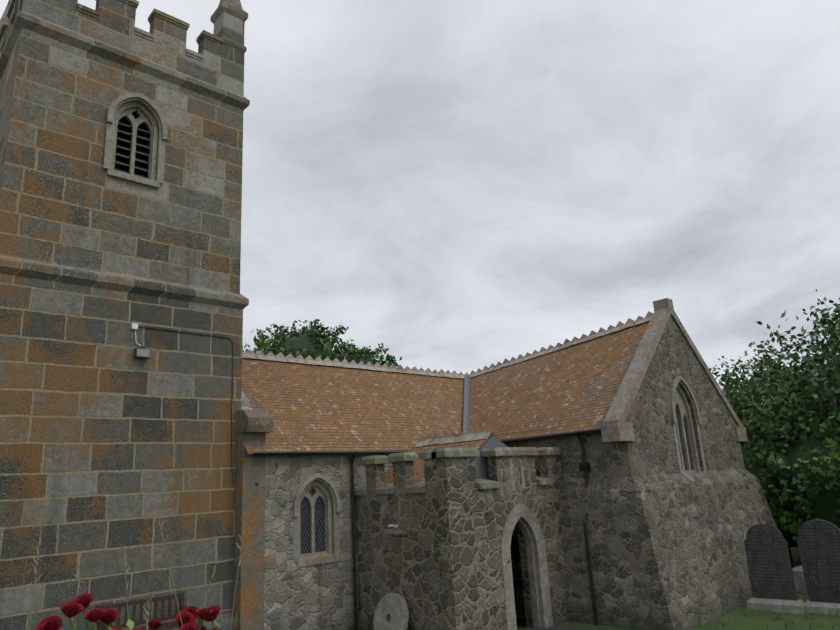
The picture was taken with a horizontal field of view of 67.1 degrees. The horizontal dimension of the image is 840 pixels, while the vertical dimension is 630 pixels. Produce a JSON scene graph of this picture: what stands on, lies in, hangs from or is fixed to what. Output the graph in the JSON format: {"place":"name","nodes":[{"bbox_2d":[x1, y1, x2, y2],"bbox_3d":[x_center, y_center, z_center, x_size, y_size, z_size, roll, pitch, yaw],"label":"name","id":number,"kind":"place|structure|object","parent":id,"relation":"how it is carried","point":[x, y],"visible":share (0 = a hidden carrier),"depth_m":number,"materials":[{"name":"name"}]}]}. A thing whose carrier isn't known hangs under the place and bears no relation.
{"place":"outdoors","nodes":[
{"label":"outdoors","id":0,"kind":"place"},
{"bbox_2d":[328,339,401,367],"bbox_3d":[-4.078,3.830,36.189,7.524,5.357,7.690,10,-20,-41],"label":"tree","id":1,"kind":"object","parent":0,"point":[367,352],"depth_m":34.96,"materials":[{"name":"green plant"}]},
{"bbox_2d":[0,0,839,396],"label":"sky","id":2,"kind":"structure","parent":0,"point":[463,186],"materials":[{"name":"grey"}]},
{"bbox_2d":[415,426,493,446],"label":"porch ridge tiles","id":3,"kind":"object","parent":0,"point":[444,438],"depth_m":16.40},
{"bbox_2d":[475,435,539,478],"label":"porch roof","id":4,"kind":"structure","parent":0,"point":[492,441],"depth_m":15.11,"materials":[{"name":"grey metal"}]},
{"bbox_2d":[516,618,526,628],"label":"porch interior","id":5,"kind":"object","parent":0,"point":[521,622],"visible":0.02,"depth_m":15.35,"materials":[{"name":"black"}]},
{"bbox_2d":[500,429,598,440],"bbox_3d":[3.021,3.287,17.030,0.060,0.046,4.790,10,-20,-41],"label":"gutter","id":6,"kind":"object","parent":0,"point":[545,435],"visible":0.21,"depth_m":16.77,"materials":[{"name":"black metal"}]},
{"bbox_2d":[526,625,600,629],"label":"asphalt path","id":7,"kind":"structure","parent":0,"point":[556,627],"depth_m":14.47,"materials":[{"name":"grey asphalt"}]},
{"bbox_2d":[516,547,839,629],"bbox_3d":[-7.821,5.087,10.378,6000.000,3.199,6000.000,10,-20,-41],"label":"ground","id":8,"kind":"structure","parent":0,"point":[737,619],"depth_m":14.23,"materials":[{"name":"green plant"}]},
{"bbox_2d":[0,0,244,629],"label":"tower walls","id":9,"kind":"structure","parent":8,"relation":"on","point":[110,445],"depth_m":13.35,"materials":[{"name":"stone"}]},
{"bbox_2d":[0,0,247,61],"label":"tower copings","id":10,"kind":"object","parent":9,"relation":"on","point":[232,10],"visible":0.08,"depth_m":16.06,"materials":[{"name":"grey stone"}]},
{"bbox_2d":[0,11,249,629],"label":"tower string courses","id":11,"kind":"object","parent":9,"relation":"attached to","point":[45,270],"visible":0.42,"depth_m":13.99,"materials":[{"name":"grey stone"}]},
{"bbox_2d":[115,118,146,174],"bbox_3d":[-6.905,-3.902,14.964,0.820,1.800,0.020,10,-20,-41],"label":"dark backing","id":12,"kind":"object","parent":9,"relation":"attached to","point":[128,144],"visible":0.31,"depth_m":15.01,"materials":[{"name":"black"}]},
{"bbox_2d":[114,117,149,178],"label":"louvre slats","id":13,"kind":"object","parent":9,"relation":"attached to","point":[128,148],"visible":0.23,"depth_m":14.73,"materials":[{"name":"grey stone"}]},
{"bbox_2d":[131,323,140,345],"bbox_3d":[-6.037,0.428,13.492,0.224,0.486,0.070,10,-20,-41],"label":"junction box","id":14,"kind":"object","parent":9,"relation":"attached to","point":[134,326],"visible":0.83,"depth_m":13.47,"materials":[{"name":"white plastic"}]},
{"bbox_2d":[134,346,150,358],"bbox_3d":[-5.895,0.786,13.439,0.300,0.260,0.172,10,-20,-41],"label":"floodlight","id":15,"kind":"object","parent":9,"relation":"attached to","point":[144,352],"depth_m":13.37,"materials":[{"name":"white plastic"}]},
{"bbox_2d":[138,326,233,483],"bbox_3d":[-5.118,2.011,13.880,2.279,3.360,0.018,10,-20,-41],"label":"cable","id":16,"kind":"object","parent":9,"relation":"attached to","point":[232,380],"visible":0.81,"depth_m":14.45,"materials":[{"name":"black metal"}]},
{"bbox_2d":[29,509,246,629],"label":"plant stems","id":17,"kind":"object","parent":8,"relation":"on","point":[125,562],"visible":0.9,"depth_m":3.28,"materials":[{"name":"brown plant"}]},
{"bbox_2d":[95,592,185,629],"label":"bench","id":18,"kind":"object","parent":8,"relation":"on","point":[167,625],"visible":0.54,"depth_m":11.99,"materials":[{"name":"brown wood"}]},
{"bbox_2d":[68,606,236,629],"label":"rose bush","id":19,"kind":"object","parent":8,"relation":"on","point":[95,624],"depth_m":3.22,"materials":[{"name":"plant"}]},
{"bbox_2d":[35,593,220,629],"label":"red flowers","id":20,"kind":"object","parent":19,"relation":"attached to","point":[78,604],"visible":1,"depth_m":3.17,"materials":[{"name":"red plant"}]},
{"bbox_2d":[233,389,392,629],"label":"nave walls","id":21,"kind":"structure","parent":8,"relation":"on","point":[316,597],"depth_m":14.65,"materials":[{"name":"grey stone"}]},
{"bbox_2d":[234,409,272,629],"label":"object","id":22,"kind":"object","parent":21,"relation":"attached to","point":[253,427],"visible":0.9,"depth_m":13.98,"materials":[{"name":"grey stone"}]},
{"bbox_2d":[242,357,463,451],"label":"tiled roof","id":23,"kind":"structure","parent":21,"relation":"on","point":[334,408],"depth_m":17.96,"materials":[{"name":"orange tile"}]},
{"bbox_2d":[246,450,411,453],"bbox_3d":[-1.178,3.549,16.457,7.200,0.046,0.060,10,-20,-41],"label":"nave eave edge","id":24,"kind":"object","parent":23,"relation":"attached to","point":[337,451],"visible":0.57,"depth_m":15.75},
{"bbox_2d":[242,311,652,378],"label":"ridge tiles","id":25,"kind":"object","parent":23,"relation":"on","point":[280,356],"visible":0.58,"depth_m":20.42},
{"bbox_2d":[463,375,469,433],"bbox_3d":[1.577,2.985,21.315,0.200,2.680,4.466,-5,-15,6],"label":"roof valley flashing","id":26,"kind":"object","parent":23,"relation":"on","point":[466,420],"visible":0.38,"depth_m":21.20,"materials":[{"name":"grey metal"}]},
{"bbox_2d":[373,593,408,629],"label":"millstone","id":27,"kind":"object","parent":8,"relation":"on","point":[391,612],"visible":1,"depth_m":13.89,"materials":[{"name":"stone"}]},
{"bbox_2d":[103,93,706,629],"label":"dressed stone trim","id":28,"kind":"structure","parent":8,"relation":"on","point":[523,517],"depth_m":14.96,"materials":[{"name":"stone"}]},
{"bbox_2d":[300,407,692,553],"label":"window glazing","id":29,"kind":"structure","parent":28,"relation":"on","point":[319,525],"depth_m":15.26,"materials":[{"name":"grey glass"}]},
{"bbox_2d":[255,473,744,584],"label":"wall weeds","id":30,"kind":"object","parent":28,"relation":"attached to","point":[439,583],"depth_m":14.20,"materials":[{"name":"green plant"}]},
{"bbox_2d":[252,429,600,629],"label":"gutters and downpipes","id":31,"kind":"object","parent":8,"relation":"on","point":[584,466],"visible":0.85,"depth_m":15.46,"materials":[{"name":"black metal"}]},
{"bbox_2d":[355,455,567,629],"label":"porch walls","id":32,"kind":"structure","parent":8,"relation":"on","point":[455,540],"depth_m":14.20,"materials":[{"name":"grey stone"}]},
{"bbox_2d":[384,530,402,533],"bbox_3d":[-0.607,4.988,14.562,0.180,0.070,0.500,10,-20,-41],"label":"pipe ledge","id":33,"kind":"object","parent":32,"relation":"attached to","point":[393,531],"visible":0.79,"depth_m":14.46,"materials":[{"name":"stone"}]},
{"bbox_2d":[354,447,561,494],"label":"porch copings","id":34,"kind":"object","parent":32,"relation":"on","point":[419,487],"visible":0.77,"depth_m":14.85,"materials":[{"name":"grey stone"}]},
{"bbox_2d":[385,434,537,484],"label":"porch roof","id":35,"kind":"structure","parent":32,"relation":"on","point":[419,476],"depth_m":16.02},
{"bbox_2d":[265,594,839,629],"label":"grass tufts","id":36,"kind":"object","parent":8,"relation":"on","point":[719,621],"visible":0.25,"depth_m":14.04,"materials":[{"name":"green plant"}]},
{"bbox_2d":[494,316,776,629],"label":"transept walls","id":37,"kind":"structure","parent":8,"relation":"on","point":[665,554],"depth_m":15.50,"materials":[{"name":"grey stone"}]},
{"bbox_2d":[462,321,649,439],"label":"tiled roof","id":38,"kind":"structure","parent":37,"relation":"on","point":[574,385],"depth_m":18.64,"materials":[{"name":"orange tile"}]},
{"bbox_2d":[600,298,747,441],"bbox_3d":[7.165,1.532,17.922,7.420,4.044,0.470,10,-20,-41],"label":"gable coping","id":39,"kind":"object","parent":37,"relation":"on","point":[615,427],"visible":0.81,"depth_m":16.79,"materials":[{"name":"grey stone"}]},
{"bbox_2d":[739,355,773,401],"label":"branches","id":40,"kind":"object","parent":8,"relation":"on","point":[770,378],"visible":0.02,"depth_m":27.21,"materials":[{"name":"grey plant"}]},
{"bbox_2d":[709,333,820,421],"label":"tree leaves","id":41,"kind":"object","parent":40,"relation":"on","point":[728,387],"depth_m":28.84,"materials":[{"name":"green plant"}]},
{"bbox_2d":[744,524,796,600],"bbox_3d":[8.506,6.254,15.372,0.950,2.250,0.090,-15,-23,38],"label":"headstone","id":42,"kind":"object","parent":8,"relation":"on","point":[769,562],"visible":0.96,"depth_m":15.40,"materials":[{"name":"stone"}]},
{"bbox_2d":[735,404,813,547],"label":"shrub leaves","id":43,"kind":"object","parent":8,"relation":"on","point":[746,423],"depth_m":20.38,"materials":[{"name":"green plant"}]},
{"bbox_2d":[746,597,804,614],"bbox_3d":[8.512,7.019,15.123,1.190,0.440,0.440,-15,-19,38],"label":"gravestone base","id":44,"kind":"object","parent":8,"relation":"on","point":[788,606],"visible":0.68,"depth_m":14.96,"materials":[{"name":"stone"}]},
{"bbox_2d":[788,548,793,566],"bbox_3d":[12.035,6.197,22.304,3.637,5.386,5.232,0,-15,-13],"label":"shrub trunk","id":45,"kind":"object","parent":8,"relation":"on","point":[792,562],"depth_m":21.47,"materials":[{"name":"grey plant"}]},
{"bbox_2d":[792,565,807,592],"bbox_3d":[10.882,7.235,17.426,1.600,0.550,0.800,10,-20,-41],"label":"chest tomb","id":46,"kind":"object","parent":8,"relation":"on","point":[799,580],"visible":0.08,"depth_m":17.02,"materials":[{"name":"stone"}]},
{"bbox_2d":[796,519,839,602],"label":"headstone","id":47,"kind":"object","parent":8,"relation":"on","point":[818,541],"visible":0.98,"depth_m":14.83,"materials":[{"name":"stone"}]},
{"bbox_2d":[801,411,839,522],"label":"shrub","id":48,"kind":"object","parent":8,"relation":"on","point":[838,448],"visible":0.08,"depth_m":18.37,"materials":[{"name":"green plant"}]},
{"bbox_2d":[804,600,839,615],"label":"gravestone base","id":49,"kind":"object","parent":8,"relation":"on","point":[825,608],"visible":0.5,"depth_m":14.59,"materials":[{"name":"stone"}]},
{"bbox_2d":[817,393,837,417],"bbox_3d":[13.797,5.458,20.371,4.382,5.576,4.681,10,-20,-41],"label":"shrub trunk","id":50,"kind":"object","parent":8,"relation":"on","point":[837,406],"depth_m":19.39,"materials":[{"name":"grey plant"}]},
{"bbox_3d":[-9.566,7.269,33.748,5.211,11.479,4.541,10,-20,-41],"label":"tree trunk","id":51,"kind":"object","parent":8,"relation":"on","visible":0},
{"bbox_2d":[242,340,285,353],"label":"tree leaves","id":52,"kind":"object","parent":51,"relation":"on","point":[265,351],"depth_m":32.92,"materials":[{"name":"green plant"}]},
{"bbox_2d":[245,319,364,360],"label":"tree leaves","id":53,"kind":"object","parent":51,"relation":"on","point":[327,341],"depth_m":34.13,"materials":[{"name":"green plant"}]},
{"bbox_2d":[741,382,839,544],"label":"shrub leaves","id":54,"kind":"object","parent":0,"point":[823,427],"depth_m":19.01,"materials":[{"name":"green plant"}]},
{"bbox_2d":[743,289,839,484],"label":"tree leaves","id":55,"kind":"object","parent":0,"point":[830,348],"depth_m":21.04,"materials":[{"name":"green plant"}]}
]}

